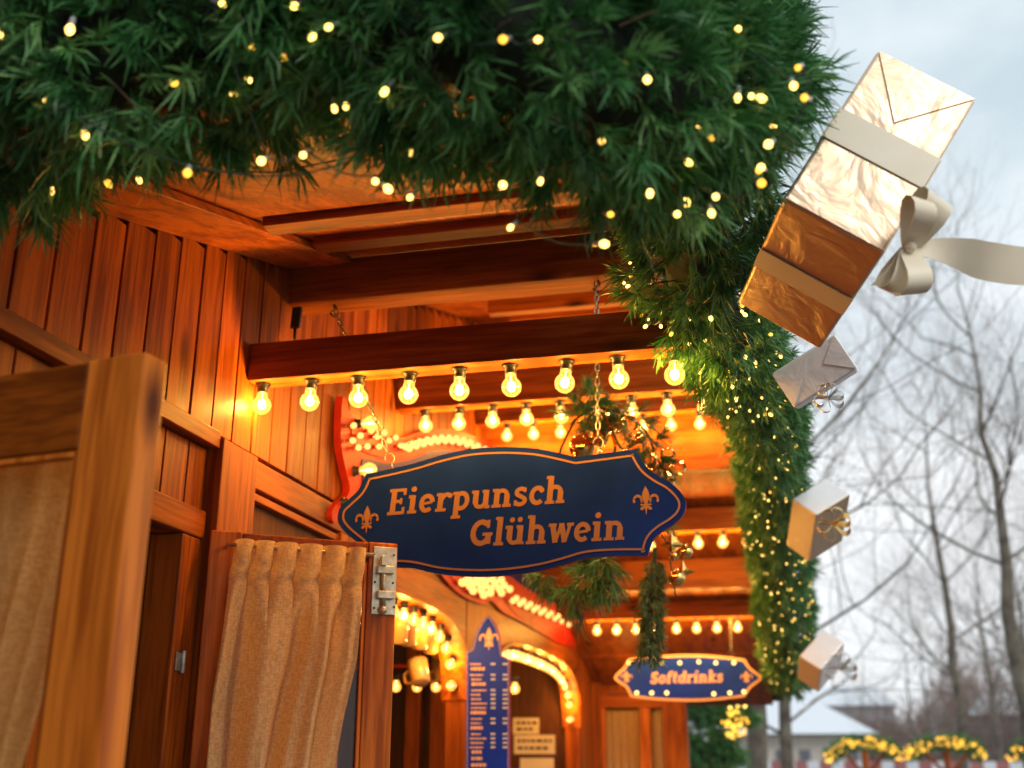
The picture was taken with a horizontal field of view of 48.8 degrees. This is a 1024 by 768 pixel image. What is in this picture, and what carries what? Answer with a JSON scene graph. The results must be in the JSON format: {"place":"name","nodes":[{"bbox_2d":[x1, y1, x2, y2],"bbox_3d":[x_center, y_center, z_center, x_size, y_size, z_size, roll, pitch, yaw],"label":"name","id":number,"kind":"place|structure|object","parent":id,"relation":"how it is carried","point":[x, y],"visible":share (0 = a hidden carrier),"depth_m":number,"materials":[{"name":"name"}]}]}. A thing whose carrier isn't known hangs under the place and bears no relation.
{"place":"outdoors","nodes":[
{"label":"outdoors","id":0,"kind":"place"},
{"bbox_2d":[716,701,878,767],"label":"house","id":1,"kind":"structure","parent":0,"point":[816,726],"depth_m":41.84,"materials":[{"name":"beige paint"}]},
{"bbox_2d":[776,750,780,760],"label":"window","id":2,"kind":"structure","parent":1,"relation":"in","point":[777,751],"depth_m":41.67,"materials":[{"name":"grey glass"}]},
{"bbox_2d":[800,750,810,767],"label":"window","id":3,"kind":"structure","parent":1,"relation":"in","point":[804,754],"depth_m":41.45,"materials":[{"name":"grey glass"}]},
{"bbox_2d":[848,751,858,760],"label":"window","id":4,"kind":"structure","parent":1,"relation":"in","point":[855,757],"depth_m":41.05,"materials":[{"name":"grey glass"}]},
{"bbox_2d":[773,686,899,732],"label":"house","id":5,"kind":"structure","parent":0,"point":[830,700],"depth_m":103.15,"materials":[{"name":"grey stone"}]},
{"bbox_2d":[735,0,1023,730],"label":"sky","id":6,"kind":"structure","parent":0,"point":[975,48],"materials":[{"name":"white"}]},
{"bbox_2d":[835,547,1014,763],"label":"bare tree","id":7,"kind":"object","parent":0,"point":[925,707],"visible":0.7,"depth_m":46.13,"materials":[{"name":"grey plant"}]},
{"label":"ground","id":8,"kind":"structure","parent":0,"visible":0},
{"bbox_2d":[0,43,783,767],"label":"market stall","id":9,"kind":"object","parent":8,"relation":"on","point":[224,305],"visible":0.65,"depth_m":2.68,"materials":[{"name":"brown wood"}]},
{"bbox_2d":[0,353,166,767],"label":"window shutter","id":10,"kind":"object","parent":9,"relation":"attached to","point":[78,449],"depth_m":1.32,"materials":[{"name":"brown wood"}]},
{"bbox_2d":[252,382,270,414],"bbox_3d":[-0.584,0.035,2.642,0.045,0.076,0.045,-4,-19,13],"label":"light bulb","id":11,"kind":"object","parent":9,"relation":"hanging from","point":[263,388],"visible":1,"depth_m":2.64,"materials":[{"name":"yellow glass"}]},
{"bbox_2d":[189,530,397,767],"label":"window shutter","id":12,"kind":"object","parent":9,"relation":"attached to","point":[282,616],"depth_m":2.33,"materials":[{"name":"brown wood"}]},
{"bbox_2d":[300,378,319,410],"bbox_3d":[-0.467,0.026,2.614,0.045,0.076,0.045,1,-14,13],"label":"light bulb","id":13,"kind":"object","parent":9,"relation":"hanging from","point":[311,384],"visible":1,"depth_m":2.61,"materials":[{"name":"yellow glass"}]},
{"bbox_2d":[349,375,367,407],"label":"light bulb","id":14,"kind":"object","parent":9,"relation":"hanging from","point":[358,381],"visible":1,"depth_m":2.59,"materials":[{"name":"yellow glass"}]},
{"bbox_2d":[332,304,394,467],"bbox_3d":[-0.368,-0.002,2.773,0.205,0.460,0.013,-9,-21,25],"label":"hanging chain","id":15,"kind":"object","parent":9,"relation":"hanging from","point":[369,402],"visible":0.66,"depth_m":2.73,"materials":[{"name":"metal"}]},
{"bbox_2d":[338,447,685,576],"bbox_3d":[-0.014,0.286,2.560,0.811,0.298,0.012,-4,-19,13],"label":"hanging sign","id":16,"kind":"object","parent":15,"relation":"hanging from","point":[493,512],"visible":0.98,"depth_m":2.55,"materials":[{"name":"blue wood"}]},
{"bbox_2d":[392,675,400,691],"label":"light bulb","id":17,"kind":"object","parent":9,"relation":"hanging from","point":[396,678],"visible":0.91,"depth_m":4.39,"materials":[{"name":"yellow glass"}]},
{"bbox_2d":[394,614,408,644],"bbox_3d":[-0.392,0.828,3.801,0.073,0.090,0.104,2,0,33],"label":"mug","id":18,"kind":"object","parent":9,"relation":"attached to","point":[401,633],"visible":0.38,"depth_m":3.78,"materials":[{"name":"yellow ceramic"}]},
{"bbox_2d":[398,371,417,403],"bbox_3d":[-0.234,0.010,2.562,0.045,0.076,0.045,14,-24,-27],"label":"light bulb","id":19,"kind":"object","parent":9,"relation":"hanging from","point":[410,377],"visible":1,"depth_m":2.56,"materials":[{"name":"yellow glass"}]},
{"bbox_2d":[400,617,419,646],"bbox_3d":[-0.367,0.858,3.899,0.073,0.090,0.104,2,-1,32],"label":"mug","id":20,"kind":"object","parent":9,"relation":"attached to","point":[412,637],"visible":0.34,"depth_m":3.88,"materials":[{"name":"yellow ceramic"}]},
{"bbox_2d":[403,656,429,687],"bbox_3d":[-0.344,1.036,4.027,0.104,0.090,0.073,-32,-47,12],"label":"mug","id":21,"kind":"object","parent":9,"relation":"hanging from","point":[417,670],"visible":1,"depth_m":4.00,"materials":[{"name":"beige ceramic"}]},
{"bbox_2d":[411,621,429,649],"bbox_3d":[-0.338,0.896,4.013,0.073,0.090,0.104,2,-1,32],"label":"mug","id":22,"kind":"object","parent":9,"relation":"attached to","point":[422,640],"visible":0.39,"depth_m":4.00,"materials":[{"name":"yellow ceramic"}]},
{"bbox_2d":[419,409,432,432],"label":"light bulb","id":23,"kind":"object","parent":9,"relation":"hanging from","point":[424,413],"visible":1,"depth_m":3.65,"materials":[{"name":"yellow glass"}]},
{"bbox_2d":[0,0,859,276],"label":"garland","id":24,"kind":"object","parent":9,"relation":"attached to","point":[125,61],"visible":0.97,"depth_m":1.42,"materials":[{"name":"green plant"}]},
{"bbox_2d":[0,0,811,247],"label":"fairy light string","id":25,"kind":"object","parent":24,"relation":"attached to","point":[386,187],"visible":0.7,"depth_m":1.39,"materials":[{"name":"yellow"}]},
{"bbox_2d":[422,630,438,653],"bbox_3d":[-0.308,0.940,4.133,0.073,0.090,0.104,2,-1,32],"label":"mug","id":26,"kind":"object","parent":9,"relation":"attached to","point":[432,647],"visible":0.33,"depth_m":4.12,"materials":[{"name":"yellow ceramic"}]},
{"bbox_2d":[429,659,440,684],"bbox_3d":[-0.275,1.104,4.306,0.104,0.090,0.073,-32,-47,12],"label":"mug","id":27,"kind":"object","parent":9,"relation":"attached to","point":[436,667],"visible":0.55,"depth_m":4.29,"materials":[{"name":"brown ceramic"}]},
{"bbox_2d":[431,675,440,691],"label":"light bulb","id":28,"kind":"object","parent":9,"relation":"hanging from","point":[434,678],"visible":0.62,"depth_m":4.35,"materials":[{"name":"yellow glass"}]},
{"bbox_2d":[432,651,439,659],"bbox_3d":[-0.278,0.987,4.247,0.073,0.090,0.104,2,0,32],"label":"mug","id":29,"kind":"object","parent":9,"relation":"attached to","point":[435,656],"visible":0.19,"depth_m":4.23,"materials":[{"name":"orange ceramic"}]},
{"bbox_2d":[327,396,577,647],"bbox_3d":[0.054,0.723,5.107,0.089,0.718,4.365,-4,-19,13],"label":"header board","id":30,"kind":"object","parent":9,"relation":"attached to","point":[360,452],"visible":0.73,"depth_m":3.90,"materials":[{"name":"red paint"}]},
{"bbox_2d":[449,366,468,400],"bbox_3d":[-0.118,0.001,2.534,0.045,0.076,0.045,11,-18,-36],"label":"light bulb","id":31,"kind":"object","parent":9,"relation":"hanging from","point":[459,372],"visible":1,"depth_m":2.53,"materials":[{"name":"yellow glass"}]},
{"bbox_2d":[452,406,465,430],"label":"light bulb","id":32,"kind":"object","parent":9,"relation":"hanging from","point":[459,411],"visible":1,"depth_m":3.62,"materials":[{"name":"yellow glass"}]},
{"bbox_2d":[466,616,509,767],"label":"price board","id":33,"kind":"object","parent":9,"relation":"attached to","point":[487,704],"visible":1,"depth_m":3.96,"materials":[{"name":"blue paint"}]},
{"bbox_2d":[486,404,499,427],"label":"light bulb","id":34,"kind":"object","parent":9,"relation":"hanging from","point":[492,408],"visible":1,"depth_m":3.59,"materials":[{"name":"yellow glass"}]},
{"bbox_2d":[502,423,511,441],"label":"light bulb","id":35,"kind":"object","parent":9,"relation":"hanging from","point":[507,426],"visible":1,"depth_m":4.61,"materials":[{"name":"yellow glass"}]},
{"bbox_2d":[501,363,520,396],"bbox_3d":[-0.002,-0.007,2.509,0.045,0.076,0.045,-21,-27,38],"label":"light bulb","id":36,"kind":"object","parent":9,"relation":"hanging from","point":[510,370],"visible":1,"depth_m":2.51,"materials":[{"name":"yellow glass"}]},
{"bbox_2d":[510,677,519,693],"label":"light bulb","id":37,"kind":"object","parent":9,"relation":"hanging from","point":[514,679],"visible":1,"depth_m":5.17,"materials":[{"name":"yellow glass"}]},
{"bbox_2d":[513,718,538,733],"bbox_3d":[0.075,1.828,6.041,0.142,0.082,0.006,-4,-19,13],"label":"paper notice","id":38,"kind":"object","parent":9,"relation":"attached to","point":[525,725],"visible":1,"depth_m":6.04,"materials":[{"name":"brown paper"}]},
{"bbox_2d":[520,402,533,425],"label":"light bulb","id":39,"kind":"object","parent":9,"relation":"hanging from","point":[525,406],"visible":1,"depth_m":3.57,"materials":[{"name":"yellow glass"}]},
{"bbox_2d":[528,421,538,439],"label":"light bulb","id":40,"kind":"object","parent":9,"relation":"hanging from","point":[533,425],"visible":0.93,"depth_m":4.58,"materials":[{"name":"yellow glass"}]},
{"bbox_2d":[514,735,554,753],"bbox_3d":[0.119,1.908,5.981,0.222,0.096,0.006,-4,-19,13],"label":"paper notice","id":41,"kind":"object","parent":9,"relation":"attached to","point":[534,744],"visible":1,"depth_m":5.98,"materials":[{"name":"brown paper"}]},
{"bbox_2d":[520,758,553,767],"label":"paper notice","id":42,"kind":"object","parent":9,"relation":"attached to","point":[536,762],"visible":1,"depth_m":5.93,"materials":[{"name":"brown paper"}]},
{"bbox_2d":[555,419,565,437],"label":"light bulb","id":43,"kind":"object","parent":9,"relation":"hanging from","point":[560,430],"visible":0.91,"depth_m":4.56,"materials":[{"name":"yellow glass"}]},
{"bbox_2d":[554,399,567,423],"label":"light bulb","id":44,"kind":"object","parent":9,"relation":"hanging from","point":[559,402],"visible":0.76,"depth_m":3.54,"materials":[{"name":"yellow glass"}]},
{"bbox_2d":[555,358,574,392],"bbox_3d":[0.117,-0.016,2.482,0.045,0.076,0.045,22,-24,-38],"label":"light bulb","id":45,"kind":"object","parent":9,"relation":"hanging from","point":[566,364],"visible":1,"depth_m":2.48,"materials":[{"name":"yellow glass"}]},
{"bbox_2d":[593,621,600,635],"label":"light bulb","id":46,"kind":"object","parent":9,"relation":"hanging from","point":[596,622],"visible":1,"depth_m":5.81,"materials":[{"name":"yellow glass"}]},
{"bbox_2d":[592,280,603,453],"bbox_3d":[0.201,-0.047,2.645,0.026,0.455,0.050,-4,-19,13],"label":"hanging chain","id":47,"kind":"object","parent":9,"relation":"hanging from","point":[597,378],"visible":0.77,"depth_m":2.61,"materials":[{"name":"metal"}]},
{"bbox_2d":[522,289,695,674],"bbox_3d":[0.249,0.206,3.125,0.491,1.176,0.226,-4,-19,13],"label":"hanging wreath","id":48,"kind":"object","parent":9,"relation":"hanging from","point":[652,591],"visible":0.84,"depth_m":3.02,"materials":[{"name":"green plant"}]},
{"bbox_2d":[612,620,620,634],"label":"light bulb","id":49,"kind":"object","parent":9,"relation":"hanging from","point":[616,622],"visible":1,"depth_m":5.79,"materials":[{"name":"yellow glass"}]},
{"bbox_2d":[609,354,628,389],"bbox_3d":[0.232,-0.025,2.456,0.045,0.076,0.045,16,-28,-36],"label":"light bulb","id":50,"kind":"object","parent":9,"relation":"hanging from","point":[617,360],"visible":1,"depth_m":2.46,"materials":[{"name":"yellow glass"}]},
{"bbox_2d":[602,708,651,767],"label":"door","id":51,"kind":"structure","parent":9,"relation":"in","point":[629,742],"depth_m":6.68,"materials":[{"name":"brown wood"}]},
{"bbox_2d":[625,394,638,417],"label":"light bulb","id":52,"kind":"object","parent":9,"relation":"hanging from","point":[628,397],"visible":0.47,"depth_m":3.50,"materials":[{"name":"yellow glass"}]},
{"bbox_2d":[632,620,639,634],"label":"light bulb","id":53,"kind":"object","parent":9,"relation":"hanging from","point":[634,622],"visible":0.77,"depth_m":5.77,"materials":[{"name":"yellow glass"}]},
{"bbox_2d":[638,414,648,432],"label":"light bulb","id":54,"kind":"object","parent":9,"relation":"hanging from","point":[643,416],"visible":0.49,"depth_m":4.48,"materials":[{"name":"yellow glass"}]},
{"bbox_2d":[661,392,674,416],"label":"light bulb","id":55,"kind":"object","parent":9,"relation":"hanging from","point":[666,396],"visible":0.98,"depth_m":3.47,"materials":[{"name":"yellow glass"}]},
{"bbox_2d":[665,412,676,431],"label":"light bulb","id":56,"kind":"object","parent":9,"relation":"hanging from","point":[670,419],"visible":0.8,"depth_m":4.46,"materials":[{"name":"yellow glass"}]},
{"bbox_2d":[664,350,684,385],"bbox_3d":[0.350,-0.034,2.428,0.045,0.076,0.045,8,-19,-13],"label":"light bulb","id":57,"kind":"object","parent":9,"relation":"hanging from","point":[671,361],"visible":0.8,"depth_m":2.43,"materials":[{"name":"yellow glass"}]},
{"bbox_2d":[672,619,680,633],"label":"light bulb","id":58,"kind":"object","parent":9,"relation":"hanging from","point":[676,621],"visible":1,"depth_m":5.72,"materials":[{"name":"yellow glass"}]},
{"bbox_2d":[567,138,825,707],"bbox_3d":[0.864,0.541,3.933,0.468,0.933,4.707,-5,-19,14],"label":"garland","id":59,"kind":"object","parent":9,"relation":"attached to","point":[693,285],"visible":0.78,"depth_m":2.63,"materials":[{"name":"green plant"}]},
{"bbox_2d":[623,228,811,691],"bbox_3d":[0.929,0.604,4.081,0.327,0.750,4.238,-5,-19,15],"label":"fairy light string","id":60,"kind":"object","parent":59,"relation":"attached to","point":[742,312],"visible":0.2,"depth_m":2.57,"materials":[{"name":"yellow"}]},
{"bbox_2d":[751,335,857,412],"bbox_3d":[0.643,-0.015,2.491,0.199,0.241,0.271,14,-23,-36],"label":"gift box","id":61,"kind":"object","parent":59,"relation":"attached to","point":[814,373],"visible":0.98,"depth_m":2.44,"materials":[{"name":"silver metal"}]},
{"bbox_2d":[787,479,850,560],"bbox_3d":[1.038,0.429,3.730,0.255,0.282,0.340,7,-20,-19],"label":"gift box","id":62,"kind":"object","parent":59,"relation":"attached to","point":[818,524],"visible":0.99,"depth_m":3.72,"materials":[{"name":"gold metal"}]},
{"bbox_2d":[797,614,856,691],"bbox_3d":[1.332,1.078,4.819,0.227,0.441,0.360,2,-19,-5],"label":"gift box","id":63,"kind":"object","parent":59,"relation":"attached to","point":[821,663],"visible":0.99,"depth_m":4.79,"materials":[{"name":"silver paper"}]},
{"bbox_2d":[739,51,1023,347],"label":"gift box","id":64,"kind":"object","parent":59,"relation":"attached to","point":[859,197],"visible":0.98,"depth_m":1.75,"materials":[{"name":"gold metal"}]},
{"bbox_2d":[692,618,700,632],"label":"light bulb","id":65,"kind":"object","parent":9,"relation":"hanging from","point":[695,620],"visible":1,"depth_m":5.70,"materials":[{"name":"yellow glass"}]},
{"bbox_2d":[693,531,703,548],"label":"light bulb","id":66,"kind":"object","parent":9,"relation":"hanging from","point":[697,534],"visible":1,"depth_m":4.89,"materials":[{"name":"yellow glass"}]},
{"bbox_2d":[694,410,705,429],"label":"light bulb","id":67,"kind":"object","parent":9,"relation":"hanging from","point":[699,416],"visible":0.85,"depth_m":4.43,"materials":[{"name":"yellow glass"}]},
{"bbox_2d":[713,618,721,632],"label":"light bulb","id":68,"kind":"object","parent":9,"relation":"hanging from","point":[716,620],"visible":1,"depth_m":5.68,"materials":[{"name":"yellow glass"}]},
{"bbox_2d":[717,530,727,547],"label":"light bulb","id":69,"kind":"object","parent":9,"relation":"hanging from","point":[723,533],"visible":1,"depth_m":4.86,"materials":[{"name":"yellow glass"}]},
{"bbox_2d":[728,618,733,655],"bbox_3d":[1.112,1.291,5.732,0.026,0.197,0.089,0,-19,1],"label":"hanging chain","id":70,"kind":"object","parent":9,"relation":"hanging from","point":[730,635],"visible":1,"depth_m":5.73,"materials":[{"name":"metal"}]},
{"bbox_2d":[614,655,761,701],"bbox_3d":[0.890,1.496,5.755,0.749,0.232,0.030,-4,-19,13],"label":"hanging sign","id":71,"kind":"object","parent":70,"relation":"hanging from","point":[689,678],"visible":0.91,"depth_m":5.75,"materials":[{"name":"blue paint"}]},
{"bbox_2d":[733,617,741,632],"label":"light bulb","id":72,"kind":"object","parent":9,"relation":"hanging from","point":[737,620],"visible":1,"depth_m":5.65,"materials":[{"name":"yellow glass"}]},
{"bbox_2d":[687,705,766,767],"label":"fir tree","id":73,"kind":"object","parent":8,"relation":"on","point":[711,745],"visible":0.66,"depth_m":8.86,"materials":[{"name":"green plant"}]},
{"bbox_2d":[822,731,905,767],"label":"light arch stand","id":74,"kind":"object","parent":8,"relation":"on","point":[864,744],"visible":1,"depth_m":14.59,"materials":[{"name":"plant"}]},
{"bbox_2d":[830,668,899,736],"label":"bare tree","id":75,"kind":"object","parent":8,"relation":"on","point":[862,704],"visible":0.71,"depth_m":51.73,"materials":[{"name":"grey plant"}]},
{"bbox_2d":[733,761,1023,767],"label":"picket barrier","id":76,"kind":"object","parent":8,"relation":"on","point":[890,764],"visible":0.48,"depth_m":23.52,"materials":[{"name":"red paint"}]},
{"bbox_2d":[736,8,1023,767],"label":"bare tree","id":77,"kind":"object","parent":8,"relation":"on","point":[757,743],"visible":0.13,"depth_m":11.44,"materials":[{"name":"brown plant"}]},
{"bbox_2d":[752,67,1019,767],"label":"bare tree","id":78,"kind":"object","parent":8,"relation":"on","point":[784,731],"visible":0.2,"depth_m":14.01,"materials":[{"name":"brown plant"}]},
{"bbox_2d":[790,128,1023,759],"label":"bare tree","id":79,"kind":"object","parent":8,"relation":"on","point":[1015,654],"visible":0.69,"depth_m":14.26,"materials":[{"name":"brown plant"}]},
{"bbox_2d":[794,277,1023,767],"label":"bare tree","id":80,"kind":"object","parent":8,"relation":"on","point":[962,712],"visible":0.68,"depth_m":20.03,"materials":[{"name":"brown plant"}]},
{"bbox_2d":[832,570,1003,760],"bbox_3d":[12.072,9.167,34.882,5.330,8.235,5.743,11,-21,-29],"label":"bare tree","id":81,"kind":"object","parent":8,"relation":"on","point":[910,704],"visible":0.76,"depth_m":35.00,"materials":[{"name":"grey plant"}]},
{"bbox_2d":[820,304,1023,718],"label":"bare tree","id":82,"kind":"object","parent":8,"relation":"on","point":[986,630],"visible":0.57,"depth_m":21.48,"materials":[{"name":"grey plant"}]},
{"bbox_2d":[822,604,1023,767],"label":"wood","id":83,"kind":"object","parent":8,"relation":"on","point":[937,756],"visible":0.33,"depth_m":57.82,"materials":[{"name":"grey plant"}]},
{"bbox_2d":[850,433,1023,760],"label":"bare tree","id":84,"kind":"object","parent":8,"relation":"on","point":[998,743],"visible":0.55,"depth_m":32.89,"materials":[{"name":"grey plant"}]},
{"bbox_2d":[899,729,989,767],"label":"light arch stand","id":85,"kind":"object","parent":8,"relation":"on","point":[944,745],"visible":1,"depth_m":14.36,"materials":[{"name":"plant"}]},
{"bbox_2d":[923,459,1023,668],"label":"bare tree","id":86,"kind":"object","parent":8,"relation":"on","point":[1021,617],"visible":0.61,"depth_m":27.68,"materials":[{"name":"grey plant"}]},
{"bbox_2d":[953,690,1019,760],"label":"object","id":87,"kind":"structure","parent":8,"relation":"on","point":[971,713],"depth_m":62.88,"materials":[{"name":"grey stone"}]},
{"bbox_2d":[1005,736,1022,764],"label":"light arch stand","id":88,"kind":"object","parent":8,"relation":"on","point":[1015,751],"visible":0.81,"depth_m":14.62,"materials":[{"name":"plant"}]}
]}

